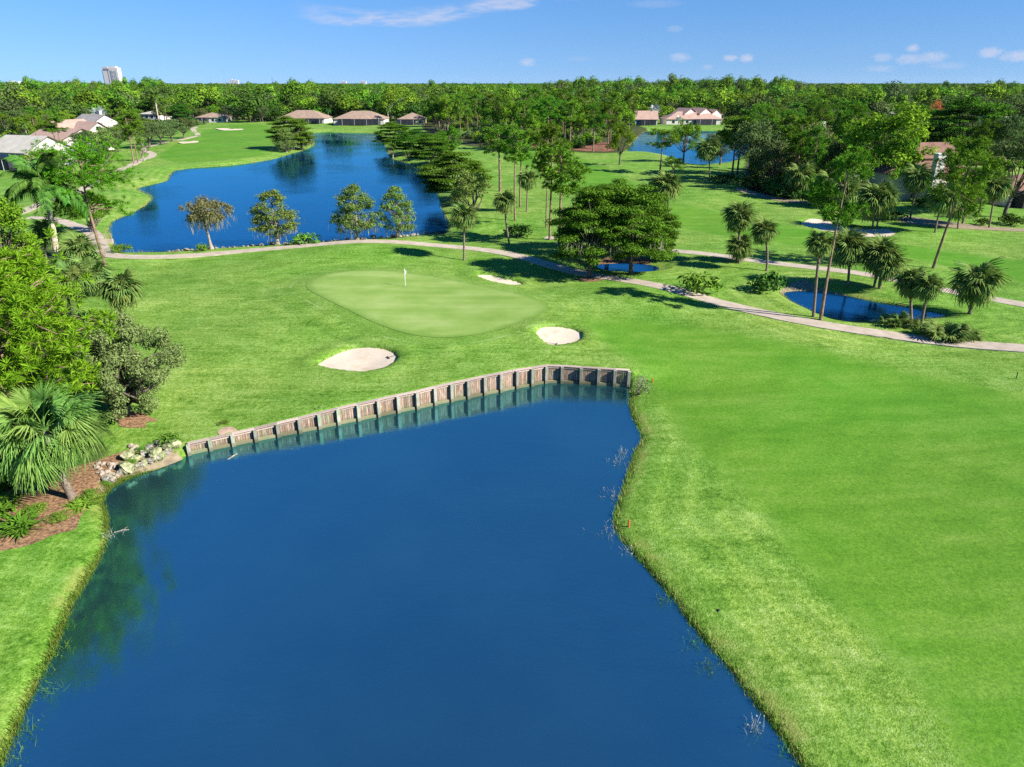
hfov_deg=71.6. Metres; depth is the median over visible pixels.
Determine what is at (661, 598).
water weed
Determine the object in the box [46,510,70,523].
weed patch
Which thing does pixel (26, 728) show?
water weed
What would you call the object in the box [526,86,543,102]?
slash pine
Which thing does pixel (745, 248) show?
cabbage palm
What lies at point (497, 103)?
slash pine
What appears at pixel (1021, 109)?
oak tree
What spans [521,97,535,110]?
slash pine
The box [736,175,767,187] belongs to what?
shrub
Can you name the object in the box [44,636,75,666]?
water weed
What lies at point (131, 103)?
slash pine
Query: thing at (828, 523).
ground
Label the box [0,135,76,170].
house
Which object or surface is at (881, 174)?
house
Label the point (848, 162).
slash pine
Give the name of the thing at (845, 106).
slash pine
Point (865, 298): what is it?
shore grass
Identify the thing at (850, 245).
cabbage palm
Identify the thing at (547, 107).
leafy tree
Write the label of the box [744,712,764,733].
water weed
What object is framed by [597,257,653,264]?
bare ground
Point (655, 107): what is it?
garden palm
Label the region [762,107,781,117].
slash pine
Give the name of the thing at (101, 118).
house
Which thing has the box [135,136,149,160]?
leafy tree
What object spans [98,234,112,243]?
culvert headwall
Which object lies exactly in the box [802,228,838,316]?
cabbage palm
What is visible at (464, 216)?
cabbage palm
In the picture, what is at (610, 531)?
water weed
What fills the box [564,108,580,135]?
leafy tree
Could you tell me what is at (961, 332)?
palmetto shrub
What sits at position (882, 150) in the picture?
leafy tree
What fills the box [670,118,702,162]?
leafy tree
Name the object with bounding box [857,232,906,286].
cabbage palm
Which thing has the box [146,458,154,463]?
rock
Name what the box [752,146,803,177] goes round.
oak tree
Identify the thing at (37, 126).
slash pine
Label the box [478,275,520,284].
sand bunker
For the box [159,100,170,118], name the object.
slash pine
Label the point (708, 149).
cabbage palm
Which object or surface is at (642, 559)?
shore grass
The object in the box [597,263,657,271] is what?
pool water
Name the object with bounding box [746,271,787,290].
shrub
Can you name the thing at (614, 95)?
slash pine
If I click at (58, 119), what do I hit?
slash pine
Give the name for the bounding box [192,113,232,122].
house
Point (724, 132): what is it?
slash pine
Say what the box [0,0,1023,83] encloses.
sky
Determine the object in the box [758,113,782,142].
slash pine
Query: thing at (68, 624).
water weed
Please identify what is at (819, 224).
sand bunker
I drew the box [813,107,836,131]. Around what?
leafy tree
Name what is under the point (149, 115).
house
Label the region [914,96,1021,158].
tree
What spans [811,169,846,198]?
cabbage palm
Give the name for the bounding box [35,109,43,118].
leafy tree
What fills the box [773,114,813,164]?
slash pine
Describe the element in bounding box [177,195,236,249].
cypress tree
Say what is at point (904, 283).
cabbage palm
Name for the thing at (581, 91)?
slash pine
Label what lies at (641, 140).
lake water
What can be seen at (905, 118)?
leafy tree
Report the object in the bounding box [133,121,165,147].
oak tree
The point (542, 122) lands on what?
leafy tree
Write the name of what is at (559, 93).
slash pine
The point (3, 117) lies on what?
leafy tree
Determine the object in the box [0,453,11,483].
shrub
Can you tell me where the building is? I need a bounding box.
[229,79,238,83]
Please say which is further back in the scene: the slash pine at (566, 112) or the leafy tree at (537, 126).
the leafy tree at (537, 126)
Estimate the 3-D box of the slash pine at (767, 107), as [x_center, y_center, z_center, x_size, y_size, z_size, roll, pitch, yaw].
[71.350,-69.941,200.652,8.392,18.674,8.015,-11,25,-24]
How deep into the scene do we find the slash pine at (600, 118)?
253.98 m
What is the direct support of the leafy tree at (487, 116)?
on the ground at (828, 523)
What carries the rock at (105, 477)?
on the bare ground at (171, 458)
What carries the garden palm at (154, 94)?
on the ground at (828, 523)
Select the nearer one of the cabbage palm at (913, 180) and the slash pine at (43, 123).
the cabbage palm at (913, 180)
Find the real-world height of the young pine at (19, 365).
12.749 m
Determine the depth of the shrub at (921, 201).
143.41 m
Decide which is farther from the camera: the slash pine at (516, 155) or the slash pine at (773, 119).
the slash pine at (773, 119)
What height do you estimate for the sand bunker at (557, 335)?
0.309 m
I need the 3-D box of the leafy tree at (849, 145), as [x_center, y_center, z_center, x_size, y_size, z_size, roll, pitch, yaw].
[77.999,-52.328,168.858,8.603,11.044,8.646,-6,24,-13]
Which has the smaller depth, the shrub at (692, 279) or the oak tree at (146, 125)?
the shrub at (692, 279)
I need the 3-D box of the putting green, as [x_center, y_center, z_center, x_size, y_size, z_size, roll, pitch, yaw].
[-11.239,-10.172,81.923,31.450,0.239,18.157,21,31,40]
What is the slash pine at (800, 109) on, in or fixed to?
on the ground at (828, 523)
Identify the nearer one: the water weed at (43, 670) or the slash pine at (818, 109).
the water weed at (43, 670)
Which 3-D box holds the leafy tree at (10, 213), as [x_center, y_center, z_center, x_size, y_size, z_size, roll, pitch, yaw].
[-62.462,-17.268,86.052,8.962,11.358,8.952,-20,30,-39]
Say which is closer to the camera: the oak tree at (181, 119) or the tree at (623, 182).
the tree at (623, 182)
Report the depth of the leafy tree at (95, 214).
118.70 m
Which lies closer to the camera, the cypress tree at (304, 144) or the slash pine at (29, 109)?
the cypress tree at (304, 144)
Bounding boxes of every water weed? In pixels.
[0,713,46,743]
[0,726,36,766]
[28,677,65,700]
[30,662,54,681]
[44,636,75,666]
[49,614,85,641]
[598,520,630,542]
[656,591,671,604]
[683,631,705,651]
[696,657,720,677]
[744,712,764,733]
[778,742,799,759]
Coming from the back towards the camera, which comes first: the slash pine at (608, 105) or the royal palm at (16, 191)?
the slash pine at (608, 105)
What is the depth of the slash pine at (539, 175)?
118.12 m
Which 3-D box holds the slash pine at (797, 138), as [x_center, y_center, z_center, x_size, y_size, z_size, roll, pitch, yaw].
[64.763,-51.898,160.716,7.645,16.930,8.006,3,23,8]
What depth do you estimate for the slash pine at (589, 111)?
291.11 m
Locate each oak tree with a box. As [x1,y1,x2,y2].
[4,110,36,130]
[41,114,50,120]
[67,130,93,153]
[74,133,119,152]
[78,108,93,115]
[87,126,118,164]
[100,124,132,151]
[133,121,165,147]
[145,122,177,144]
[158,118,189,141]
[173,117,196,138]
[194,108,207,115]
[219,105,231,114]
[227,106,240,121]
[252,105,270,121]
[425,96,449,126]
[471,98,505,122]
[588,96,609,114]
[662,101,680,113]
[704,131,731,164]
[729,118,789,174]
[751,141,796,173]
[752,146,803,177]
[758,109,789,125]
[792,122,837,165]
[814,140,855,176]
[830,115,865,137]
[869,133,897,144]
[943,122,975,144]
[951,114,980,125]
[976,136,1023,217]
[980,114,1023,159]
[1003,102,1023,133]
[1006,105,1019,114]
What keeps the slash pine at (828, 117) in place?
on the ground at (828, 523)
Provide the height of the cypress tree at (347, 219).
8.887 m
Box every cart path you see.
[23,127,200,213]
[27,216,1023,352]
[543,236,1023,306]
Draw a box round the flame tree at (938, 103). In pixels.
[928,100,941,117]
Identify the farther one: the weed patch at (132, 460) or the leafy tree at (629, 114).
the leafy tree at (629, 114)
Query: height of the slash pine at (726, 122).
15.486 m
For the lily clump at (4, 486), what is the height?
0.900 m
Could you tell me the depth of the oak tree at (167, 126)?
285.63 m
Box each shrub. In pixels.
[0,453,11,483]
[157,431,182,446]
[195,242,208,250]
[287,232,321,243]
[503,223,532,236]
[629,374,655,394]
[676,269,726,294]
[708,173,740,182]
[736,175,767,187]
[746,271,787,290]
[766,181,809,197]
[797,188,829,203]
[877,310,921,329]
[879,211,908,219]
[905,196,928,205]
[918,318,986,344]
[972,217,992,225]
[998,212,1023,224]
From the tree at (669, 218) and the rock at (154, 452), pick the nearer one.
the rock at (154, 452)
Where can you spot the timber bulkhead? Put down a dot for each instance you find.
(518, 378)
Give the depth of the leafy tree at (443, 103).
347.86 m
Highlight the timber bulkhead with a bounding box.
[186,364,630,455]
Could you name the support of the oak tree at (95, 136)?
on the ground at (828, 523)
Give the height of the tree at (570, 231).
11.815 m
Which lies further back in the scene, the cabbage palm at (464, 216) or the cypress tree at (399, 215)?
the cypress tree at (399, 215)
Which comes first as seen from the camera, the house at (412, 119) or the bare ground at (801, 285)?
the bare ground at (801, 285)
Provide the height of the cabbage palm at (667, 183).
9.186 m
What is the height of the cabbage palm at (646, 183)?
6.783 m
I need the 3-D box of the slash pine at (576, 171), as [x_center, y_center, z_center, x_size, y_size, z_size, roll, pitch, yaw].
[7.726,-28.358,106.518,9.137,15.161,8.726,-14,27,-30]
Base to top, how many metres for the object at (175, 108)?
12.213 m
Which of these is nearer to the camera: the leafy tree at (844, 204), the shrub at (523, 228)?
the shrub at (523, 228)
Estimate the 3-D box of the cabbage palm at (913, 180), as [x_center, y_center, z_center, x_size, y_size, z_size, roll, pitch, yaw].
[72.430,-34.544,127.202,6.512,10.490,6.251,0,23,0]
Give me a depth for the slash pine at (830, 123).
195.41 m
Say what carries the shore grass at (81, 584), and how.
on the ground at (828, 523)
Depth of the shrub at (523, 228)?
114.63 m
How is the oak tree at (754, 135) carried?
on the ground at (828, 523)
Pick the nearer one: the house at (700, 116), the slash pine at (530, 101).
the slash pine at (530, 101)
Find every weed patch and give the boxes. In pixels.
[21,500,48,514]
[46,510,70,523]
[77,487,102,500]
[100,480,112,486]
[125,458,136,463]
[135,445,147,453]
[215,419,230,425]
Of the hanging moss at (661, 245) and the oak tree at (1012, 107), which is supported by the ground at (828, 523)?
the oak tree at (1012, 107)
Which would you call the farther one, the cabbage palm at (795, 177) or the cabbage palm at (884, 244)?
the cabbage palm at (795, 177)
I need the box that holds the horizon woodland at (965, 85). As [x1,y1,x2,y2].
[56,82,1023,87]
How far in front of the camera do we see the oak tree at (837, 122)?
250.78 m
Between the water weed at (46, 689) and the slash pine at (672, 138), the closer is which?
the water weed at (46, 689)
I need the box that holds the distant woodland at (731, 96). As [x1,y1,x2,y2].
[0,72,1023,121]
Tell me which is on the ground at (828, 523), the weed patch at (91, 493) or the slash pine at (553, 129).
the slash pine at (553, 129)
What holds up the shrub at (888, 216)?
on the ground at (828, 523)
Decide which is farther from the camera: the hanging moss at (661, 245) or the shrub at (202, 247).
the shrub at (202, 247)
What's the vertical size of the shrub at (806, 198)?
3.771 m
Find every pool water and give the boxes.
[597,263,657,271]
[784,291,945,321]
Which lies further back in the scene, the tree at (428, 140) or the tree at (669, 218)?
the tree at (428, 140)
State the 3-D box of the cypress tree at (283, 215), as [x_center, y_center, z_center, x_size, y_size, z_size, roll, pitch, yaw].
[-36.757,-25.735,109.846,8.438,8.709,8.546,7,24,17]
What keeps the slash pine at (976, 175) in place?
on the ground at (828, 523)
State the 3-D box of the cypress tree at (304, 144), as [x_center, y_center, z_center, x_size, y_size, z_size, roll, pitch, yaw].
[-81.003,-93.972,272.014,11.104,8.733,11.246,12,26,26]
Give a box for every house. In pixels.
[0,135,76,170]
[30,119,113,150]
[75,111,117,126]
[139,110,171,119]
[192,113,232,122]
[279,110,332,123]
[333,111,389,124]
[396,113,425,124]
[632,110,658,125]
[660,107,721,124]
[868,142,970,200]
[980,174,1023,208]
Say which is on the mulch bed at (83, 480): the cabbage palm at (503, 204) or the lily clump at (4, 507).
the lily clump at (4, 507)
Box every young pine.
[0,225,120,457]
[0,284,58,414]
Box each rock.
[102,474,109,480]
[107,477,114,482]
[118,461,133,473]
[120,449,133,459]
[130,454,142,460]
[140,450,147,456]
[141,458,147,466]
[144,444,154,450]
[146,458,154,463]
[148,446,161,461]
[154,440,161,446]
[161,439,182,449]
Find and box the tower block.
[101,66,122,84]
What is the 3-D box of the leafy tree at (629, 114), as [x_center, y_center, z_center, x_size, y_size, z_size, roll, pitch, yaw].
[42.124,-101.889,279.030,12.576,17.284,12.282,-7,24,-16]
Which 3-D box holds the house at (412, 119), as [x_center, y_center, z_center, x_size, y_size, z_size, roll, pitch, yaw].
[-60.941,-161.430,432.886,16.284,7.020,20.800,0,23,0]
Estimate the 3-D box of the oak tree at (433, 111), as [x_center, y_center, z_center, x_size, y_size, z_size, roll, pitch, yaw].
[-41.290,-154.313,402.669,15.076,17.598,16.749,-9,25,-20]
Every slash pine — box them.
[17,106,35,115]
[19,114,44,134]
[20,135,144,265]
[38,116,68,140]
[39,118,61,138]
[47,106,60,115]
[105,104,113,116]
[110,113,144,162]
[112,107,140,162]
[128,102,135,110]
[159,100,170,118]
[184,103,193,110]
[424,94,441,112]
[448,91,468,137]
[462,100,471,127]
[464,89,481,121]
[469,93,488,123]
[479,124,520,190]
[484,93,496,120]
[485,94,510,138]
[498,123,532,220]
[505,130,538,206]
[512,100,536,146]
[518,92,533,127]
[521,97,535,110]
[523,122,574,239]
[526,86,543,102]
[529,95,563,141]
[534,142,591,244]
[535,157,555,227]
[554,88,577,134]
[554,100,574,141]
[554,100,582,150]
[573,88,588,100]
[577,91,590,129]
[582,103,609,151]
[583,101,599,133]
[588,91,602,113]
[589,88,598,100]
[597,100,628,149]
[603,91,621,141]
[620,91,643,122]
[645,128,681,172]
[716,118,757,173]
[719,115,756,174]
[721,106,726,120]
[738,104,767,174]
[754,118,780,170]
[755,101,779,121]
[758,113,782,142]
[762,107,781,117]
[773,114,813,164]
[778,109,802,169]
[782,115,817,165]
[788,101,806,117]
[797,125,832,188]
[802,148,878,319]
[804,105,816,117]
[807,98,821,112]
[812,100,834,121]
[818,93,829,103]
[822,115,835,120]
[825,119,837,137]
[829,97,839,108]
[832,98,848,109]
[833,109,868,138]
[835,102,849,133]
[839,125,872,151]
[840,99,870,123]
[840,103,867,170]
[925,134,1023,268]
[955,151,1005,223]
[966,118,1004,166]
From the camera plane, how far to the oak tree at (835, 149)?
159.57 m
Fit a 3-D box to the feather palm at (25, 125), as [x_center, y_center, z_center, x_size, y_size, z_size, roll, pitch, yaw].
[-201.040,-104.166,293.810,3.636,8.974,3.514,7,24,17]
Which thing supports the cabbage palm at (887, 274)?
on the ground at (828, 523)
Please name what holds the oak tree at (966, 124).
on the ground at (828, 523)
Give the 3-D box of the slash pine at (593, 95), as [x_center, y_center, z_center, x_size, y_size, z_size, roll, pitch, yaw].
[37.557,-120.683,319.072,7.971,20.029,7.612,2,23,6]
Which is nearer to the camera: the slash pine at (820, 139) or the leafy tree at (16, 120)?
the slash pine at (820, 139)
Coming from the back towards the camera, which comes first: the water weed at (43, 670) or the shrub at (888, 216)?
the shrub at (888, 216)
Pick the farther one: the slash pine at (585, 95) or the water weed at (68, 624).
the slash pine at (585, 95)
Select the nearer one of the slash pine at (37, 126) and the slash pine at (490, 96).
the slash pine at (37, 126)
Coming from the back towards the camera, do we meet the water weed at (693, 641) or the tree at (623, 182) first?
the tree at (623, 182)
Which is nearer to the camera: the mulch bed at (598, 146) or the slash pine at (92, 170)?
the slash pine at (92, 170)
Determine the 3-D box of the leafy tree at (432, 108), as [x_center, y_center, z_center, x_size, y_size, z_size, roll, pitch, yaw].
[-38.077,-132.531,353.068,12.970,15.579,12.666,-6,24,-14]
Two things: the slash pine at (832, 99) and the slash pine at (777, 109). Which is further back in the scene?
the slash pine at (832, 99)
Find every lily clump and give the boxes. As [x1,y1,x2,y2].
[0,466,23,496]
[0,490,28,518]
[0,505,53,540]
[59,494,103,516]
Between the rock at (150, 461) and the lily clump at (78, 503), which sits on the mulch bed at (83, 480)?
the lily clump at (78, 503)
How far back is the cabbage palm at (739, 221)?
94.48 m
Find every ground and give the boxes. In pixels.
[0,111,1023,766]
[98,442,186,491]
[218,427,237,434]
[576,277,602,281]
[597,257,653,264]
[736,187,826,204]
[780,280,846,295]
[892,215,1023,230]
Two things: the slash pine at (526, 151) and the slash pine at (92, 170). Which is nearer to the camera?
the slash pine at (92, 170)
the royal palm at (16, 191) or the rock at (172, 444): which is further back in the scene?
the royal palm at (16, 191)
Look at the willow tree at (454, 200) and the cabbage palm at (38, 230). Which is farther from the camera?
the willow tree at (454, 200)
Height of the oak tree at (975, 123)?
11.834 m
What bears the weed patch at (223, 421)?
on the ground at (828, 523)
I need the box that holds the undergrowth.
[0,117,1022,194]
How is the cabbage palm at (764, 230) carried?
on the ground at (828, 523)
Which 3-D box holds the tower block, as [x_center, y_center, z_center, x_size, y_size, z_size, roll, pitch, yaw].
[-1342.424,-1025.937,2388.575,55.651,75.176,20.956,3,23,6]
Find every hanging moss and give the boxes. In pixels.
[563,235,621,258]
[607,234,665,252]
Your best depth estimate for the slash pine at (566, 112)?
252.84 m
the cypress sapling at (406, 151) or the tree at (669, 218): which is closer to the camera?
the tree at (669, 218)
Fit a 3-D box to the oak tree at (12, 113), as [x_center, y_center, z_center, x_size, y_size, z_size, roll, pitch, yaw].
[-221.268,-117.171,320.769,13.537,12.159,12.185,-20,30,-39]
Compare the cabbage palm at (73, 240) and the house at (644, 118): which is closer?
the cabbage palm at (73, 240)
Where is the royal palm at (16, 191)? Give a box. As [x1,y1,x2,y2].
[0,149,94,269]
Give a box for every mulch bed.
[0,450,145,550]
[112,410,157,427]
[511,142,613,151]
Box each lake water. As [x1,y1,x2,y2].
[108,132,448,251]
[627,131,756,163]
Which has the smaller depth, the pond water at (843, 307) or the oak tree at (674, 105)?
the pond water at (843, 307)
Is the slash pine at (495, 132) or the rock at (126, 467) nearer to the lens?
the rock at (126, 467)
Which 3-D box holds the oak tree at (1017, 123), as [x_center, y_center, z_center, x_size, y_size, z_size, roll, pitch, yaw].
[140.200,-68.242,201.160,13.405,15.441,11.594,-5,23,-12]
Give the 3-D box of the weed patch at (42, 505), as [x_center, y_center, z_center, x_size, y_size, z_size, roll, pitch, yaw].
[-28.884,7.564,42.954,1.732,0.617,1.497,-16,27,-32]
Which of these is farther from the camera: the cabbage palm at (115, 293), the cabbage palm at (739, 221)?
the cabbage palm at (739, 221)
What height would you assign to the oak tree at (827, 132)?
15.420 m
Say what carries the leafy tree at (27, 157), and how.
on the ground at (828, 523)
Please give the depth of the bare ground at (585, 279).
91.15 m
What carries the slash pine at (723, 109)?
on the ground at (828, 523)
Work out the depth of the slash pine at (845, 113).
196.13 m
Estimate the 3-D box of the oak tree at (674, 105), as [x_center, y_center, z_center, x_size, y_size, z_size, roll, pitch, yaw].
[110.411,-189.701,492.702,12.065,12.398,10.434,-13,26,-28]
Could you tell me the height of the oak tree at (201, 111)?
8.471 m
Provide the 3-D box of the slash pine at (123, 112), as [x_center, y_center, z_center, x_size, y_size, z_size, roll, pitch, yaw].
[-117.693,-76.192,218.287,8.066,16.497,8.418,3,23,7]
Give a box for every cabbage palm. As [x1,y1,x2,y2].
[0,374,115,499]
[27,216,65,265]
[47,257,99,316]
[51,228,105,269]
[65,252,120,295]
[92,264,147,319]
[448,201,480,260]
[492,189,518,243]
[516,168,537,211]
[638,179,653,194]
[647,168,682,213]
[693,136,723,182]
[720,198,758,263]
[725,232,755,261]
[748,214,780,270]
[781,158,817,198]
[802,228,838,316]
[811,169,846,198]
[829,173,863,204]
[829,225,874,284]
[854,180,897,226]
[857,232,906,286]
[866,245,913,288]
[871,178,904,226]
[890,265,931,319]
[898,161,936,218]
[910,269,949,322]
[918,181,962,232]
[943,256,1012,313]
[944,196,979,228]
[980,172,1018,227]
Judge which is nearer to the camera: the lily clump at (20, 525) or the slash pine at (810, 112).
the lily clump at (20, 525)
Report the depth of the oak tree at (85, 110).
420.88 m
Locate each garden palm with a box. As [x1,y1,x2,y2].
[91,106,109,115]
[145,89,162,120]
[650,105,660,113]
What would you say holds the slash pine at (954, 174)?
on the ground at (828, 523)
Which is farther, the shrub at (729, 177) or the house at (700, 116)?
the house at (700, 116)
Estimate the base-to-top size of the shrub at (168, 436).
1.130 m
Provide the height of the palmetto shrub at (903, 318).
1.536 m
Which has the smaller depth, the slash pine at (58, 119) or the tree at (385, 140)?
the slash pine at (58, 119)
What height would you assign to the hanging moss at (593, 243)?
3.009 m
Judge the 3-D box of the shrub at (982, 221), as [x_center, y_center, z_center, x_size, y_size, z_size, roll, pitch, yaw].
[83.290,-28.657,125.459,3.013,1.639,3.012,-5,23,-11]
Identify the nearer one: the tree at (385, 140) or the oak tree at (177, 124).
the tree at (385, 140)
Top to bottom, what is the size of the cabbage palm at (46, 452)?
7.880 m
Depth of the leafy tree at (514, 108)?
281.71 m
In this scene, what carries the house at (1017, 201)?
on the ground at (828, 523)
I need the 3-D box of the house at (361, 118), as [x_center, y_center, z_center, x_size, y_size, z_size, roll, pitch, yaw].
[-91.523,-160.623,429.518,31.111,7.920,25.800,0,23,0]
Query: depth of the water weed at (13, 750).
27.80 m
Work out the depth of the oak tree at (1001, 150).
128.73 m
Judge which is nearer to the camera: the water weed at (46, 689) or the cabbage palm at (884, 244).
the water weed at (46, 689)
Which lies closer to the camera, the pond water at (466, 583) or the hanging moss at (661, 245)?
the pond water at (466, 583)
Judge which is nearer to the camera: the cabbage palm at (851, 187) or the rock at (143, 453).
the rock at (143, 453)
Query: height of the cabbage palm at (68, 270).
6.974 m
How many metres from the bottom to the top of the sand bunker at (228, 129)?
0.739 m
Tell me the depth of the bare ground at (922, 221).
124.42 m
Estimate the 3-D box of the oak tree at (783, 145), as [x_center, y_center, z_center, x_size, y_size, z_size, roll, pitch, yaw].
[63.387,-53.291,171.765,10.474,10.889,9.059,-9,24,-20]
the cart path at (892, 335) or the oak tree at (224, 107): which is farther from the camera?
the oak tree at (224, 107)
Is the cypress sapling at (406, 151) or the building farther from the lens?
the building
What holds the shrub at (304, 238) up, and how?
on the ground at (828, 523)
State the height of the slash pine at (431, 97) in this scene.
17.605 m
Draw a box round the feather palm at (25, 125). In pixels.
[20,121,28,134]
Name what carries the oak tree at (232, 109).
on the ground at (828, 523)
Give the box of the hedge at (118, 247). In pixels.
[104,244,132,253]
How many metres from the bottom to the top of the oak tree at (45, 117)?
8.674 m
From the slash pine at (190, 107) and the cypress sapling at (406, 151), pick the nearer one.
the cypress sapling at (406, 151)
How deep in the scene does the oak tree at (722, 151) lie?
215.99 m
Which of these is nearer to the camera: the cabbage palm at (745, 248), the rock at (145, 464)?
the rock at (145, 464)
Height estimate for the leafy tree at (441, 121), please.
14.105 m
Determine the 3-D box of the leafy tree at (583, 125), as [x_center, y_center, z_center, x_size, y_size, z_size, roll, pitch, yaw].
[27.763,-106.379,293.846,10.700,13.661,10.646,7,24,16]
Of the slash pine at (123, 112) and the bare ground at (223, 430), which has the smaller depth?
the bare ground at (223, 430)
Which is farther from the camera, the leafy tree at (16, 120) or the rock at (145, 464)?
the leafy tree at (16, 120)
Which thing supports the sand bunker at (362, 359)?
on the ground at (828, 523)
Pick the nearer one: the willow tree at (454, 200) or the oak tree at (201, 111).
the willow tree at (454, 200)
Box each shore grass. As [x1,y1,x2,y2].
[0,467,152,765]
[104,131,451,251]
[610,389,819,766]
[779,288,951,321]
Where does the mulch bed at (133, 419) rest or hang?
on the ground at (828, 523)
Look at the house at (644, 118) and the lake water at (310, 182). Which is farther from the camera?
the house at (644, 118)
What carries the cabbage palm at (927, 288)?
on the ground at (828, 523)
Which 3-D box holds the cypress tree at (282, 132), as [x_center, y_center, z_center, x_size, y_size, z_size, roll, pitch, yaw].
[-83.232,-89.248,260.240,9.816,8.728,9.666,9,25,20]
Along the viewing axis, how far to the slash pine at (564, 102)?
273.30 m
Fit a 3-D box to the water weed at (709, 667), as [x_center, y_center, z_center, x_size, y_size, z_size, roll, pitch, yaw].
[8.882,12.739,31.902,1.284,0.496,1.059,8,24,17]
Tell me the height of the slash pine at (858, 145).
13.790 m
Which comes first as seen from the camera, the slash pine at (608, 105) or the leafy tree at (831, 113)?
the slash pine at (608, 105)
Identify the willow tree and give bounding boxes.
[449,187,474,204]
[451,169,491,219]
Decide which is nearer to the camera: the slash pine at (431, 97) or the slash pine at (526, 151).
the slash pine at (526, 151)
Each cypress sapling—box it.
[386,142,397,157]
[403,150,411,160]
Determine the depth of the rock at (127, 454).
49.00 m
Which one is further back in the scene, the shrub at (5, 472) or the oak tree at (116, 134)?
the oak tree at (116, 134)
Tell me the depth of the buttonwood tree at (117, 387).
52.40 m
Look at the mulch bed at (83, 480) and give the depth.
44.24 m
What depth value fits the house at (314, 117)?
441.51 m
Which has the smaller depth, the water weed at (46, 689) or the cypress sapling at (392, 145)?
the water weed at (46, 689)
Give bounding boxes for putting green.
[305,270,547,336]
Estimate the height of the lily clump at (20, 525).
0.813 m
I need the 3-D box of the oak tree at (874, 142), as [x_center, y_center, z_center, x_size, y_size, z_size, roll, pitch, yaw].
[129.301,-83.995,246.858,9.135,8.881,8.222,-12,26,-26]
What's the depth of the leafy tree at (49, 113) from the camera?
384.11 m
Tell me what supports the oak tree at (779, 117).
on the ground at (828, 523)
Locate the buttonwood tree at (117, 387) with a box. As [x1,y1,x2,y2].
[50,309,186,420]
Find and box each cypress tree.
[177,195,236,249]
[248,188,304,243]
[270,127,299,152]
[289,127,313,149]
[328,182,382,239]
[373,185,418,237]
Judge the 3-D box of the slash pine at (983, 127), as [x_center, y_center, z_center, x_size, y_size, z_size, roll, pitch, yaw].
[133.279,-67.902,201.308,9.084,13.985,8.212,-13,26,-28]
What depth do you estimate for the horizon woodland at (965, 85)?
1837.90 m
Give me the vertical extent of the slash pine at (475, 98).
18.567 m
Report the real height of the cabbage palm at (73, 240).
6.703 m
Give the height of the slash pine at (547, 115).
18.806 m
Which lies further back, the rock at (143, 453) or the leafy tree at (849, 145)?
the leafy tree at (849, 145)
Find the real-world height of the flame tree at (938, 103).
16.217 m
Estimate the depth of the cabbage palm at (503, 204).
106.55 m
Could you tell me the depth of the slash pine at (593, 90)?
392.64 m
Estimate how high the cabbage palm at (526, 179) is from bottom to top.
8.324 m
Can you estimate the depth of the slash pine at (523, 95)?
328.90 m
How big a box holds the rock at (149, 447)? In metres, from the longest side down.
1.080 x 0.803 x 0.558 m
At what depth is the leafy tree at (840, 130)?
243.65 m
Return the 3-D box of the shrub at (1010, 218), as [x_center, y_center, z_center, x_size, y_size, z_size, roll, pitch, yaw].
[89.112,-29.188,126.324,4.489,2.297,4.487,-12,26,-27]
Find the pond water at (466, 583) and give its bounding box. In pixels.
[0,383,800,766]
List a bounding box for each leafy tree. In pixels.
[0,112,9,127]
[0,195,42,256]
[7,113,31,133]
[18,149,43,165]
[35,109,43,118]
[38,110,53,120]
[56,109,74,118]
[68,190,110,231]
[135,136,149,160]
[422,100,447,132]
[432,108,452,130]
[433,95,461,130]
[437,126,462,146]
[441,92,455,98]
[456,105,473,126]
[462,104,483,125]
[479,107,502,127]
[491,99,534,144]
[509,107,542,130]
[527,110,548,130]
[534,100,557,122]
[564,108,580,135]
[565,109,591,136]
[602,101,635,146]
[604,122,635,164]
[638,105,650,110]
[664,155,684,172]
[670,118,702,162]
[792,145,824,171]
[799,143,836,179]
[808,120,837,156]
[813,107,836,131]
[822,139,861,171]
[833,125,846,139]
[835,202,860,223]
[841,101,941,169]
[870,128,920,179]
[924,109,943,121]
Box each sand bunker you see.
[216,128,242,129]
[318,348,396,370]
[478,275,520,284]
[536,327,580,344]
[801,219,894,236]
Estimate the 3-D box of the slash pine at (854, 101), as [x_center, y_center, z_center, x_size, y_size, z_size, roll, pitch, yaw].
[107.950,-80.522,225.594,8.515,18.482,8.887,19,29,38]
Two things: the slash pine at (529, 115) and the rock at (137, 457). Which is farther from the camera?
the slash pine at (529, 115)
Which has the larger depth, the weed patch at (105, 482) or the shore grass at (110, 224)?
the shore grass at (110, 224)
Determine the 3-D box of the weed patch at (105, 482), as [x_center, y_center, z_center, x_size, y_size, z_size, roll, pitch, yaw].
[-26.532,6.481,46.430,1.121,0.285,0.969,12,26,27]
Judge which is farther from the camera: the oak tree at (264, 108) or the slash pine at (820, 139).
the oak tree at (264, 108)
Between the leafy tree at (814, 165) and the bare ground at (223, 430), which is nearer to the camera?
the bare ground at (223, 430)
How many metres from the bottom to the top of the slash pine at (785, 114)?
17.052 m
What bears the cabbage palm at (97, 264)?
on the ground at (828, 523)
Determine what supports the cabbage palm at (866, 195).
on the ground at (828, 523)
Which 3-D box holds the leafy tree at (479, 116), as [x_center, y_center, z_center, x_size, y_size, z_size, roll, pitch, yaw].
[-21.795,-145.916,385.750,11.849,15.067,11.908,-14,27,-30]

